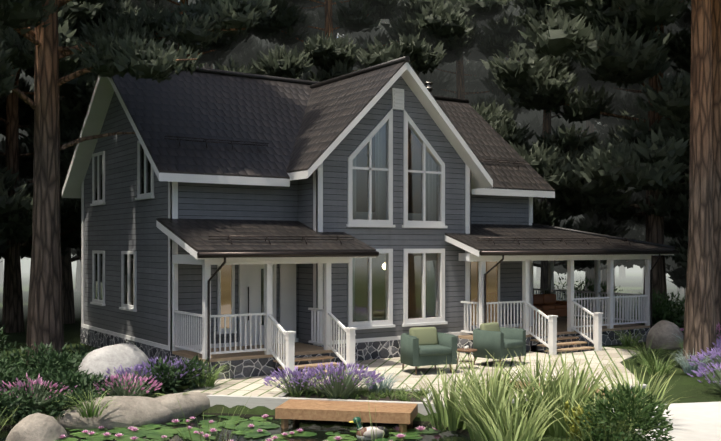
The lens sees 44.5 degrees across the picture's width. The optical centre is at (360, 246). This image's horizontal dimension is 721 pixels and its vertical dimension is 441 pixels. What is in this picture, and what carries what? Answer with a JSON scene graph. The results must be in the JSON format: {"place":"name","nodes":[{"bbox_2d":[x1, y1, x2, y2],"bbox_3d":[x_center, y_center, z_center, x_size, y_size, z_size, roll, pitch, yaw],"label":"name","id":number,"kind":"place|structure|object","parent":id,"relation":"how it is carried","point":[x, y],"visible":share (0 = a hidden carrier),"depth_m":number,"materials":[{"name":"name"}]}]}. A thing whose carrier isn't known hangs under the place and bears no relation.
{"place":"outdoors","nodes":[
{"label":"outdoors","id":0,"kind":"place"},
{"bbox_2d":[0,257,20,282],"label":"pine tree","id":1,"kind":"object","parent":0,"point":[1,273],"depth_m":72.89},
{"bbox_2d":[71,256,80,290],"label":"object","id":2,"kind":"object","parent":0,"point":[78,279],"depth_m":58.99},
{"bbox_2d":[0,416,474,440],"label":"pond water","id":3,"kind":"structure","parent":0,"point":[320,428],"depth_m":15.57,"materials":[{"name":"black liquid"}]},
{"bbox_2d":[5,413,67,440],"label":"boulder","id":4,"kind":"object","parent":3,"relation":"in","point":[37,427],"visible":0.96,"depth_m":14.66,"materials":[{"name":"beige stone"}]},
{"bbox_2d":[56,415,439,440],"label":"lily pads","id":5,"kind":"object","parent":3,"relation":"on","point":[155,435],"visible":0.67,"depth_m":15.42,"materials":[{"name":"green plant"}]},
{"bbox_2d":[59,414,436,440],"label":"water lily flowers","id":6,"kind":"object","parent":3,"relation":"on","point":[213,430],"visible":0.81,"depth_m":15.27,"materials":[{"name":"pink plant"}]},
{"bbox_2d":[349,417,388,439],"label":"duck","id":7,"kind":"object","parent":3,"relation":"on","point":[381,431],"visible":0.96,"depth_m":14.92},
{"bbox_2d":[0,258,720,440],"bbox_3d":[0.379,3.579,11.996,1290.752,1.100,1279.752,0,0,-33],"label":"ground","id":8,"kind":"structure","parent":0,"point":[681,381],"depth_m":22.91,"materials":[{"name":"green plant"}]},
{"bbox_2d":[0,238,22,261],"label":"pine tree","id":9,"kind":"object","parent":8,"relation":"on","point":[3,247],"visible":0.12,"depth_m":30.81,"materials":[{"name":"green plant"}]},
{"bbox_2d":[0,71,22,141],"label":"pine tree","id":10,"kind":"object","parent":8,"relation":"on","point":[1,136],"depth_m":40.02,"materials":[{"name":"green plant"}]},
{"bbox_2d":[19,75,33,150],"bbox_3d":[-11.437,-7.662,39.977,9.839,22.398,10.534,0,0,-25],"label":"pine tree","id":11,"kind":"object","parent":8,"relation":"on","point":[23,132],"depth_m":38.47,"materials":[{"name":"green plant"}]},
{"bbox_2d":[0,0,115,332],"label":"pine tree","id":12,"kind":"object","parent":8,"relation":"on","point":[15,223],"depth_m":30.84,"materials":[{"name":"plant"}]},
{"bbox_2d":[0,0,162,323],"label":"pine tree","id":13,"kind":"object","parent":8,"relation":"on","point":[74,117],"depth_m":32.11,"materials":[{"name":"plant"}]},
{"bbox_2d":[0,0,164,365],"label":"pine tree","id":14,"kind":"object","parent":8,"relation":"on","point":[45,323],"depth_m":21.08,"materials":[{"name":"brown plant"}]},
{"bbox_2d":[12,0,244,150],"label":"pine limbs","id":15,"kind":"object","parent":14,"relation":"attached to","point":[28,100],"visible":0.27,"depth_m":21.30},
{"bbox_2d":[0,0,276,94],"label":"pine limb needles","id":16,"kind":"object","parent":15,"relation":"attached to","point":[122,57],"visible":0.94,"depth_m":21.04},
{"bbox_2d":[0,325,214,423],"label":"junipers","id":17,"kind":"object","parent":8,"relation":"on","point":[64,367],"visible":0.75,"depth_m":17.64,"materials":[{"name":"green plant"}]},
{"bbox_2d":[76,343,150,393],"bbox_3d":[-5.359,2.638,18.955,1.993,1.063,1.527,0,0,-63],"label":"boulder","id":18,"kind":"object","parent":8,"relation":"on","point":[103,359],"visible":0.35,"depth_m":18.46,"materials":[{"name":"grey stone"}]},
{"bbox_2d":[57,396,173,429],"bbox_3d":[-4.469,3.075,16.275,2.164,0.606,1.015,0,0,-33],"label":"flat rock","id":19,"kind":"object","parent":8,"relation":"on","point":[133,411],"visible":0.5,"depth_m":15.95,"materials":[{"name":"beige stone"}]},
{"bbox_2d":[32,0,312,191],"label":"pine tree","id":20,"kind":"object","parent":8,"relation":"on","point":[279,62],"depth_m":32.09,"materials":[{"name":"green plant"}]},
{"bbox_2d":[155,392,211,418],"bbox_3d":[-3.489,3.080,17.165,0.864,0.501,1.583,0,0,35],"label":"flat rock","id":21,"kind":"object","parent":8,"relation":"on","point":[193,403],"visible":0.5,"depth_m":16.80,"materials":[{"name":"beige stone"}]},
{"bbox_2d":[188,0,284,68],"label":"pine tree","id":22,"kind":"object","parent":8,"relation":"on","point":[263,40],"depth_m":44.38,"materials":[{"name":"green plant"}]},
{"bbox_2d":[162,0,316,79],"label":"pine tree","id":23,"kind":"object","parent":8,"relation":"on","point":[245,53],"depth_m":37.81,"materials":[{"name":"green plant"}]},
{"bbox_2d":[270,0,387,78],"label":"pine tree","id":24,"kind":"object","parent":8,"relation":"on","point":[320,11],"depth_m":38.25,"materials":[{"name":"plant"}]},
{"bbox_2d":[0,323,683,440],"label":"grasses","id":25,"kind":"object","parent":8,"relation":"on","point":[645,358],"visible":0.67,"depth_m":17.49,"materials":[{"name":"green plant"}]},
{"bbox_2d":[236,0,468,99],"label":"pine tree","id":26,"kind":"object","parent":8,"relation":"on","point":[332,57],"depth_m":34.86,"materials":[{"name":"green plant"}]},
{"bbox_2d":[0,322,720,410],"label":"pink salvia","id":27,"kind":"object","parent":8,"relation":"on","point":[116,388],"visible":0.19,"depth_m":16.74,"materials":[{"name":"plant"}]},
{"bbox_2d":[80,327,649,380],"bbox_3d":[0.519,2.929,27.470,15.390,0.800,10.430,0,0,-33],"label":"stone foundation","id":28,"kind":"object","parent":8,"relation":"on","point":[267,366],"depth_m":23.32,"materials":[{"name":"grey stone"}]},
{"bbox_2d":[84,76,528,344],"bbox_3d":[-1.357,-1.270,27.327,12.000,7.600,8.500,0,0,-33],"label":"house siding","id":29,"kind":"object","parent":28,"relation":"on","point":[119,221],"visible":0.44,"depth_m":23.61,"materials":[{"name":"grey wood"}]},
{"bbox_2d":[62,56,674,251],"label":"house roof","id":30,"kind":"structure","parent":29,"relation":"on","point":[297,125],"depth_m":23.87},
{"bbox_2d":[164,136,678,377],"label":"house gutters","id":31,"kind":"object","parent":30,"relation":"attached to","point":[224,255],"visible":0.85,"depth_m":22.21,"materials":[{"name":"brown metal"}]},
{"bbox_2d":[424,82,432,92],"bbox_3d":[2.403,-5.149,31.069,0.323,1.224,0.340,0,0,-33],"label":"house chimney","id":32,"kind":"object","parent":30,"relation":"on","point":[428,85],"visible":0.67,"depth_m":30.98,"materials":[{"name":"silver metal"}]},
{"bbox_2d":[62,62,673,380],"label":"house trim","id":33,"kind":"structure","parent":8,"relation":"on","point":[270,333],"depth_m":23.61,"materials":[{"name":"white wood"}]},
{"bbox_2d":[94,144,263,324],"bbox_3d":[-5.763,-0.326,23.809,1.803,4.710,6.744,0,0,-55],"label":"window glass","id":34,"kind":"object","parent":33,"relation":"in","point":[148,177],"visible":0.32,"depth_m":23.76,"materials":[{"name":"clear glass"}]},
{"bbox_2d":[221,261,496,327],"bbox_3d":[0.353,1.405,24.547,9.250,1.990,0.001,0,0,-33],"label":"lit glass","id":35,"kind":"object","parent":33,"relation":"in","point":[491,285],"visible":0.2,"depth_m":26.59,"materials":[{"name":"beige glass"}]},
{"bbox_2d":[376,0,419,42],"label":"pine tree","id":36,"kind":"object","parent":8,"relation":"on","point":[386,21],"depth_m":43.94,"materials":[{"name":"green plant"}]},
{"bbox_2d":[103,336,720,398],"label":"lavender","id":37,"kind":"object","parent":8,"relation":"on","point":[345,383],"visible":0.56,"depth_m":17.56,"materials":[{"name":"purple plant"}]},
{"bbox_2d":[275,380,644,433],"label":"dock boardwalk","id":38,"kind":"structure","parent":8,"relation":"on","point":[403,415],"depth_m":15.73,"materials":[{"name":"brown wood"}]},
{"bbox_2d":[395,0,560,226],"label":"pine tree","id":39,"kind":"object","parent":8,"relation":"on","point":[444,21],"depth_m":35.74,"materials":[{"name":"green plant"}]},
{"bbox_2d":[434,0,581,144],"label":"pine tree","id":40,"kind":"object","parent":8,"relation":"on","point":[534,125],"depth_m":39.94,"materials":[{"name":"plant"}]},
{"bbox_2d":[357,330,710,393],"bbox_3d":[5.746,2.692,20.499,13.180,0.575,3.877,0,0,-40],"label":"lavender","id":41,"kind":"object","parent":8,"relation":"on","point":[687,367],"visible":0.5,"depth_m":18.00,"materials":[{"name":"purple plant"}]},
{"bbox_2d":[397,349,693,440],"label":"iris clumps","id":42,"kind":"object","parent":8,"relation":"on","point":[485,414],"visible":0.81,"depth_m":14.28,"materials":[{"name":"green plant"}]},
{"bbox_2d":[471,0,640,293],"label":"pine tree","id":43,"kind":"object","parent":8,"relation":"on","point":[505,36],"depth_m":34.15,"materials":[{"name":"green plant"}]},
{"bbox_2d":[563,401,603,440],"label":"yellow plant","id":44,"kind":"object","parent":8,"relation":"on","point":[579,411],"visible":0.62,"depth_m":12.88,"materials":[{"name":"green plant"}]},
{"bbox_2d":[480,0,690,323],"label":"pine tree","id":45,"kind":"object","parent":8,"relation":"on","point":[631,54],"depth_m":30.15,"materials":[{"name":"green plant"}]},
{"bbox_2d":[507,54,678,307],"bbox_3d":[11.059,-6.692,40.427,10.452,20.446,9.938,0,0,40],"label":"pine tree","id":46,"kind":"object","parent":8,"relation":"on","point":[635,234],"depth_m":38.26,"materials":[{"name":"plant"}]},
{"bbox_2d":[540,276,684,440],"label":"shrubs","id":47,"kind":"object","parent":8,"relation":"on","point":[663,309],"visible":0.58,"depth_m":12.48,"materials":[{"name":"green plant"}]},
{"bbox_2d":[610,0,690,289],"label":"pine tree","id":48,"kind":"object","parent":8,"relation":"on","point":[677,272],"depth_m":35.01,"materials":[{"name":"green plant"}]},
{"bbox_2d":[638,0,690,269],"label":"pine tree","id":49,"kind":"object","parent":8,"relation":"on","point":[672,205],"depth_m":32.09,"materials":[{"name":"plant"}]},
{"bbox_2d":[646,320,683,348],"bbox_3d":[9.121,2.684,26.325,1.110,0.931,1.073,0,0,19],"label":"rock","id":50,"kind":"object","parent":8,"relation":"on","point":[660,333],"visible":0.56,"depth_m":25.90,"materials":[{"name":"grey stone"}]},
{"bbox_2d":[682,0,717,372],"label":"pine tree","id":51,"kind":"object","parent":8,"relation":"on","point":[700,321],"visible":0.9,"depth_m":21.13,"materials":[{"name":"brown plant"}]},
{"bbox_2d":[711,0,720,338],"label":"pine tree","id":52,"kind":"object","parent":8,"relation":"on","point":[716,65],"visible":0.38,"depth_m":26.15,"materials":[{"name":"brown plant"}]},
{"bbox_2d":[353,125,436,320],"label":"house curtains","id":53,"kind":"object","parent":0,"point":[382,214],"depth_m":24.67,"materials":[{"name":"beige fabric"}]},
{"bbox_2d":[355,127,437,319],"bbox_3d":[-0.168,-0.996,25.572,4.850,7.250,3.940,0,0,-33],"label":"window glass","id":54,"kind":"object","parent":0,"point":[363,273],"depth_m":27.96,"materials":[{"name":"clear glass"}]},
{"bbox_2d":[353,121,439,321],"bbox_3d":[0.989,-0.712,23.819,2.960,5.393,0.001,0,0,-33],"label":"window","id":55,"kind":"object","parent":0,"point":[379,180],"visible":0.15,"depth_m":23.64,"materials":[{"name":"clear glass"}]},
{"bbox_2d":[356,212,436,320],"bbox_3d":[-0.081,0.804,25.240,3.230,3.450,3.190,0,0,-33],"label":"house furniture","id":56,"kind":"object","parent":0,"point":[409,216],"depth_m":23.93,"materials":[{"name":"grey"}]},
{"bbox_2d":[172,317,649,375],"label":"house deck","id":57,"kind":"structure","parent":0,"point":[303,349],"depth_m":21.96,"materials":[{"name":"brown wood"}]},
{"bbox_2d":[533,293,566,317],"bbox_3d":[6.030,2.079,29.569,2.100,0.901,0.900,0,0,-33],"label":"terrace sofa","id":58,"kind":"object","parent":57,"relation":"on","point":[548,304],"visible":0.46,"depth_m":29.58,"materials":[{"name":"brown leather"}]},
{"bbox_2d":[184,346,641,403],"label":"patio","id":59,"kind":"structure","parent":0,"point":[250,386],"depth_m":21.06,"materials":[{"name":"beige wood"}]},
{"bbox_2d":[400,327,456,374],"bbox_3d":[1.573,2.480,20.980,1.150,1.044,1.058,0,0,-21],"label":"armchair","id":60,"kind":"object","parent":59,"relation":"on","point":[423,346],"visible":1,"depth_m":20.70,"materials":[{"name":"fabric"}]},
{"bbox_2d":[456,346,476,367],"bbox_3d":[2.584,2.726,21.541,0.540,0.552,0.540,0,0,-33],"label":"side table","id":61,"kind":"object","parent":59,"relation":"on","point":[466,349],"visible":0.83,"depth_m":21.47,"materials":[{"name":"brown wood"}]},
{"bbox_2d":[473,322,525,366],"bbox_3d":[3.469,2.480,22.292,1.058,1.044,1.150,0,0,43],"label":"armchair","id":62,"kind":"object","parent":59,"relation":"on","point":[494,340],"visible":0.94,"depth_m":21.97,"materials":[{"name":"fabric"}]},
{"bbox_2d":[207,384,720,440],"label":"concrete path","id":63,"kind":"structure","parent":0,"point":[699,421],"depth_m":16.11,"materials":[{"name":"grey concrete"}]},
{"bbox_2d":[286,388,423,401],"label":"bed soil","id":64,"kind":"structure","parent":63,"relation":"on","point":[362,397],"depth_m":17.21,"materials":[{"name":"brown soil"}]},
{"bbox_2d":[536,267,540,279],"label":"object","id":65,"kind":"object","parent":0,"point":[538,272],"depth_m":77.82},
{"bbox_2d":[560,120,634,302],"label":"pine tree","id":66,"kind":"object","parent":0,"point":[604,275],"depth_m":42.94,"materials":[{"name":"green plant"}]},
{"bbox_2d":[619,265,625,278],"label":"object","id":67,"kind":"object","parent":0,"point":[622,274],"depth_m":81.75,"materials":[{"name":"white"}]},
{"bbox_2d":[677,287,683,293],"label":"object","id":68,"kind":"object","parent":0,"point":[680,290],"depth_m":55.96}
]}

